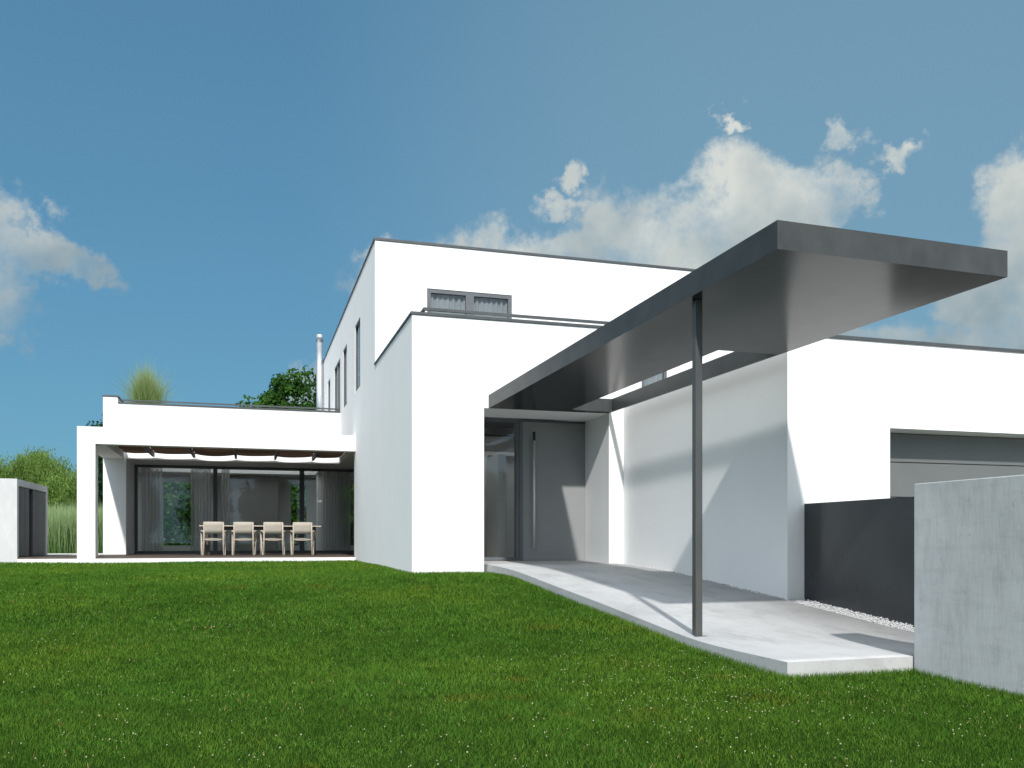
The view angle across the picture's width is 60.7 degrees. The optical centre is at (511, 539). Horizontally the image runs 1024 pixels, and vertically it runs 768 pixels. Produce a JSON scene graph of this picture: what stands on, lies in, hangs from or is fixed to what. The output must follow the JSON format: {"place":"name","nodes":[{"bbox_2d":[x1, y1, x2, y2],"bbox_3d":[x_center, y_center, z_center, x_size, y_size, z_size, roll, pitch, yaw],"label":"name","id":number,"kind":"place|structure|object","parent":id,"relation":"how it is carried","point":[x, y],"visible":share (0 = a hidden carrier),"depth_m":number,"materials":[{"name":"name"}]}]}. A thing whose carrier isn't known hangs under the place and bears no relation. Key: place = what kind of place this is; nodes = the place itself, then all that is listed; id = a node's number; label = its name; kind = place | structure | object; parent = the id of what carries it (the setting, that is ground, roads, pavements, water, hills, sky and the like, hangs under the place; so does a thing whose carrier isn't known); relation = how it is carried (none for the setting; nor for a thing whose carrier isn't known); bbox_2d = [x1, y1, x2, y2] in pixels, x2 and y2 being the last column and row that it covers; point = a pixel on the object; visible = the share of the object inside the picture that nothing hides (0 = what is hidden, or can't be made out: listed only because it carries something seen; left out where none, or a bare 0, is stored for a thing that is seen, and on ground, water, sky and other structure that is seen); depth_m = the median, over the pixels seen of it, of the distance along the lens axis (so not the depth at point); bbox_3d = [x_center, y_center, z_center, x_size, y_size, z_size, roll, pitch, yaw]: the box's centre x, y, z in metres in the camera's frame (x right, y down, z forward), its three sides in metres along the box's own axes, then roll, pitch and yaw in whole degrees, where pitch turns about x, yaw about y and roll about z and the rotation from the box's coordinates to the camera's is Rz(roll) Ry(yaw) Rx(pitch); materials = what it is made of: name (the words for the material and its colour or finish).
{"place":"outdoors","nodes":[
{"label":"outdoors","id":0,"kind":"place"},
{"bbox_2d":[47,499,102,552],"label":"tall grass","id":1,"kind":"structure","parent":0,"point":[62,530],"depth_m":23.39,"materials":[{"name":"green plant"}]},
{"bbox_2d":[47,553,102,554],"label":"garden path","id":2,"kind":"structure","parent":0,"point":[67,553],"depth_m":22.14,"materials":[{"name":"beige concrete"}]},
{"bbox_2d":[110,355,179,403],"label":"ornamental grass","id":3,"kind":"object","parent":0,"point":[146,389],"depth_m":22.36,"materials":[{"name":"plant"}]},
{"bbox_2d":[0,541,1023,767],"bbox_3d":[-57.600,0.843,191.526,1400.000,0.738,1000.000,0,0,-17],"label":"ground","id":4,"kind":"structure","parent":0,"point":[606,727],"depth_m":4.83,"materials":[{"name":"green plant"}]},
{"bbox_2d":[0,454,18,478],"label":"willow tree","id":5,"kind":"object","parent":4,"relation":"on","point":[2,472],"visible":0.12,"depth_m":51.52,"materials":[{"name":"green plant"}]},
{"bbox_2d":[0,478,46,562],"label":"shed","id":6,"kind":"structure","parent":4,"relation":"on","point":[23,518],"depth_m":17.95,"materials":[{"name":"paint"}]},
{"bbox_2d":[19,487,28,556],"bbox_3d":[-10.137,-0.375,18.104,0.050,1.430,0.967,0,0,-17],"label":"door","id":7,"kind":"structure","parent":6,"relation":"in","point":[23,492],"depth_m":18.09,"materials":[{"name":"paint"}]},
{"bbox_2d":[30,490,44,555],"bbox_3d":[-10.551,-0.375,19.465,0.050,1.430,1.177,0,0,-17],"label":"door","id":8,"kind":"structure","parent":6,"relation":"in","point":[37,498],"depth_m":19.33,"materials":[{"name":"paint"}]},
{"bbox_2d":[0,445,76,490],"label":"willow tree","id":9,"kind":"object","parent":4,"relation":"on","point":[31,466],"visible":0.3,"depth_m":52.68,"materials":[{"name":"green plant"}]},
{"bbox_2d":[34,465,76,510],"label":"willow tree","id":10,"kind":"object","parent":4,"relation":"on","point":[60,490],"visible":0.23,"depth_m":49.41,"materials":[{"name":"green plant"}]},
{"bbox_2d":[86,415,102,508],"bbox_3d":[-14.390,-2.010,31.193,1.794,5.442,2.021,0,0,-17],"label":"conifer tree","id":11,"kind":"object","parent":4,"relation":"on","point":[100,477],"visible":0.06,"depth_m":30.49,"materials":[{"name":"green plant"}]},
{"bbox_2d":[163,482,190,545],"bbox_3d":[-12.727,-1.382,34.066,4.069,4.182,4.938,0,0,-17],"label":"garden shrub","id":12,"kind":"object","parent":4,"relation":"on","point":[176,513],"visible":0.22,"depth_m":32.32,"materials":[{"name":"green plant"}]},
{"bbox_2d":[17,557,354,563],"bbox_3d":[-6.711,0.642,18.524,6.716,0.516,0.055,0,0,-17],"label":"terrace edge","id":13,"kind":"object","parent":4,"relation":"on","point":[138,560],"visible":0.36,"depth_m":18.44,"materials":[{"name":"white paint"}]},
{"bbox_2d":[18,553,354,558],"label":"terrace deck","id":14,"kind":"structure","parent":4,"relation":"on","point":[198,555],"depth_m":19.75,"materials":[{"name":"grey concrete"}]},
{"bbox_2d":[200,522,225,555],"bbox_3d":[-6.798,-0.027,19.916,0.565,0.770,0.601,0,0,-20],"label":"dining chair","id":15,"kind":"object","parent":14,"relation":"on","point":[213,527],"visible":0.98,"depth_m":19.68,"materials":[{"name":"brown wood"}]},
{"bbox_2d":[77,426,354,562],"bbox_3d":[-6.661,-0.713,20.250,5.628,3.225,3.334,0,0,-17],"label":"pergola","id":16,"kind":"object","parent":14,"relation":"on","point":[93,443],"visible":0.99,"depth_m":18.51,"materials":[{"name":"white paint"}]},
{"bbox_2d":[231,522,256,554],"bbox_3d":[-6.177,-0.027,20.155,0.565,0.770,0.601,0,0,-15],"label":"dining chair","id":17,"kind":"object","parent":14,"relation":"on","point":[243,527],"visible":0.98,"depth_m":19.91,"materials":[{"name":"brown wood"}]},
{"bbox_2d":[199,525,320,554],"bbox_3d":[-6.003,0.005,20.933,2.760,0.690,0.850,0,0,-17],"label":"dining table","id":18,"kind":"object","parent":14,"relation":"on","point":[256,527],"visible":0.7,"depth_m":20.62,"materials":[{"name":"brown wood"}]},
{"bbox_2d":[260,522,284,554],"bbox_3d":[-5.543,-0.027,20.273,0.565,0.770,0.601,0,0,-18],"label":"dining chair","id":19,"kind":"object","parent":14,"relation":"on","point":[272,527],"visible":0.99,"depth_m":20.04,"materials":[{"name":"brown wood"}]},
{"bbox_2d":[290,522,314,554],"bbox_3d":[-4.914,-0.027,20.504,0.565,0.770,0.601,0,0,-14],"label":"dining chair","id":20,"kind":"object","parent":14,"relation":"on","point":[302,527],"visible":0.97,"depth_m":20.26,"materials":[{"name":"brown wood"}]},
{"bbox_2d":[235,365,315,544],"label":"broadleaf tree","id":21,"kind":"object","parent":4,"relation":"on","point":[280,390],"visible":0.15,"depth_m":41.71,"materials":[{"name":"green plant"}]},
{"bbox_2d":[291,485,305,544],"bbox_3d":[-8.466,-1.491,34.975,3.794,4.399,3.958,0,0,-17],"label":"garden shrub","id":22,"kind":"object","parent":4,"relation":"on","point":[294,503],"visible":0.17,"depth_m":33.63,"materials":[{"name":"green plant"}]},
{"bbox_2d":[351,486,353,544],"bbox_3d":[-6.157,-1.510,35.562,4.094,4.437,3.898,0,0,-17],"label":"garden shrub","id":23,"kind":"object","parent":4,"relation":"on","point":[352,515],"visible":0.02,"depth_m":34.52,"materials":[{"name":"green plant"}]},
{"bbox_2d":[0,559,1023,698],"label":"edge grass","id":24,"kind":"structure","parent":4,"relation":"on","point":[795,677],"depth_m":6.17,"materials":[{"name":"green plant"}]},
{"bbox_2d":[102,237,1023,600],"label":"house","id":25,"kind":"structure","parent":4,"relation":"on","point":[428,353],"depth_m":13.22,"materials":[{"name":"white paint"}]},
{"bbox_2d":[163,479,190,548],"bbox_3d":[-10.184,-0.795,26.745,1.092,2.122,0.070,0,0,-17],"label":"window","id":26,"kind":"structure","parent":25,"relation":"in","point":[164,480],"depth_m":26.71,"materials":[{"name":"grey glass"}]},
{"bbox_2d":[135,465,353,552],"bbox_3d":[-6.022,-0.808,24.087,8.039,2.309,0.401,0,0,-17],"label":"sliding door","id":27,"kind":"structure","parent":25,"relation":"in","point":[337,482],"depth_m":23.56,"materials":[{"name":"clear glass"}]},
{"bbox_2d":[288,481,309,547],"bbox_3d":[-6.775,-0.795,27.770,0.672,2.122,0.070,0,0,-17],"label":"window","id":28,"kind":"structure","parent":25,"relation":"in","point":[290,483],"depth_m":27.79,"materials":[{"name":"grey glass"}]},
{"bbox_2d":[328,380,329,410],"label":"window","id":29,"kind":"structure","parent":25,"relation":"in","point":[329,380],"depth_m":26.24,"materials":[{"name":"grey glass"}]},
{"bbox_2d":[335,360,339,410],"bbox_3d":[-4.661,-3.655,23.542,0.070,2.182,1.607,0,0,-17],"label":"window","id":30,"kind":"structure","parent":25,"relation":"in","point":[337,370],"depth_m":23.54,"materials":[{"name":"grey glass"}]},
{"bbox_2d":[344,345,346,406],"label":"window","id":31,"kind":"structure","parent":25,"relation":"in","point":[345,350],"depth_m":21.89,"materials":[{"name":"grey glass"}]},
{"bbox_2d":[356,319,359,390],"bbox_3d":[-3.329,-4.030,19.113,0.070,1.472,0.947,0,0,-17],"label":"window","id":32,"kind":"structure","parent":25,"relation":"in","point":[358,324],"depth_m":19.29,"materials":[{"name":"grey glass"}]},
{"bbox_2d":[427,289,511,318],"bbox_3d":[-0.834,-3.720,17.051,1.690,2.192,0.120,0,0,-17],"label":"window","id":33,"kind":"structure","parent":25,"relation":"in","point":[444,299],"depth_m":17.03,"materials":[{"name":"clear glass"}]},
{"bbox_2d":[484,452,513,556],"bbox_3d":[-0.163,-0.667,16.722,0.820,2.006,0.200,0,0,-17],"label":"window","id":34,"kind":"structure","parent":25,"relation":"in","point":[510,459],"depth_m":16.82,"materials":[{"name":"paint"}]},
{"bbox_2d":[484,418,518,560],"bbox_3d":[-0.308,-0.817,14.161,0.852,2.293,0.100,0,0,-17],"label":"side window","id":35,"kind":"structure","parent":25,"relation":"in","point":[516,421],"depth_m":14.23,"materials":[{"name":"grey metal"}]},
{"bbox_2d":[521,422,584,560],"bbox_3d":[0.695,-0.795,14.416,1.085,2.267,0.180,0,0,-17],"label":"door","id":36,"kind":"structure","parent":25,"relation":"in","point":[553,453],"depth_m":14.41,"materials":[{"name":"paint"}]},
{"bbox_2d":[642,371,666,386],"bbox_3d":[2.927,-3.875,18.183,0.572,1.842,0.120,0,0,-17],"label":"window","id":37,"kind":"structure","parent":25,"relation":"in","point":[663,375],"depth_m":18.21,"materials":[{"name":"clear glass"}]},
{"bbox_2d":[489,220,1007,636],"bbox_3d":[1.683,-0.681,9.767,2.014,2.963,7.456,0,0,-17],"label":"canopy","id":38,"kind":"object","parent":25,"relation":"attached to","point":[776,288],"visible":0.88,"depth_m":7.22,"materials":[{"name":"metal"}]},
{"bbox_2d":[890,433,1023,497],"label":"garage door","id":39,"kind":"structure","parent":25,"relation":"in","point":[914,458],"depth_m":10.55,"materials":[{"name":"paint"}]},
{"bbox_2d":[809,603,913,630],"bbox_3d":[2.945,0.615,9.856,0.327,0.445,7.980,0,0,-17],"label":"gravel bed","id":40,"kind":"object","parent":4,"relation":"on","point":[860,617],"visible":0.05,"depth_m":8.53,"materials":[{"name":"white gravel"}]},
{"bbox_2d":[914,475,1023,695],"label":"concrete wall","id":41,"kind":"structure","parent":4,"relation":"on","point":[969,580],"depth_m":5.56,"materials":[{"name":"grey concrete"}]},
{"bbox_2d":[0,0,1023,539],"label":"sky","id":42,"kind":"structure","parent":0,"point":[205,189],"materials":[{"name":"blue"}]},
{"bbox_2d":[484,560,913,678],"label":"entrance path","id":43,"kind":"structure","parent":0,"point":[780,636],"depth_m":8.05,"materials":[{"name":"concrete"}]},
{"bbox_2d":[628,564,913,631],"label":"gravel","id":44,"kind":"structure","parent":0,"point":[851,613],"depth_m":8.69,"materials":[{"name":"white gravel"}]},
{"bbox_2d":[804,497,913,626],"bbox_3d":[3.805,0.351,7.694,0.080,1.497,3.943,0,0,-17],"label":"metal screen","id":45,"kind":"object","parent":44,"relation":"on","point":[858,555],"visible":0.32,"depth_m":8.65,"materials":[{"name":"black metal"}]}
]}

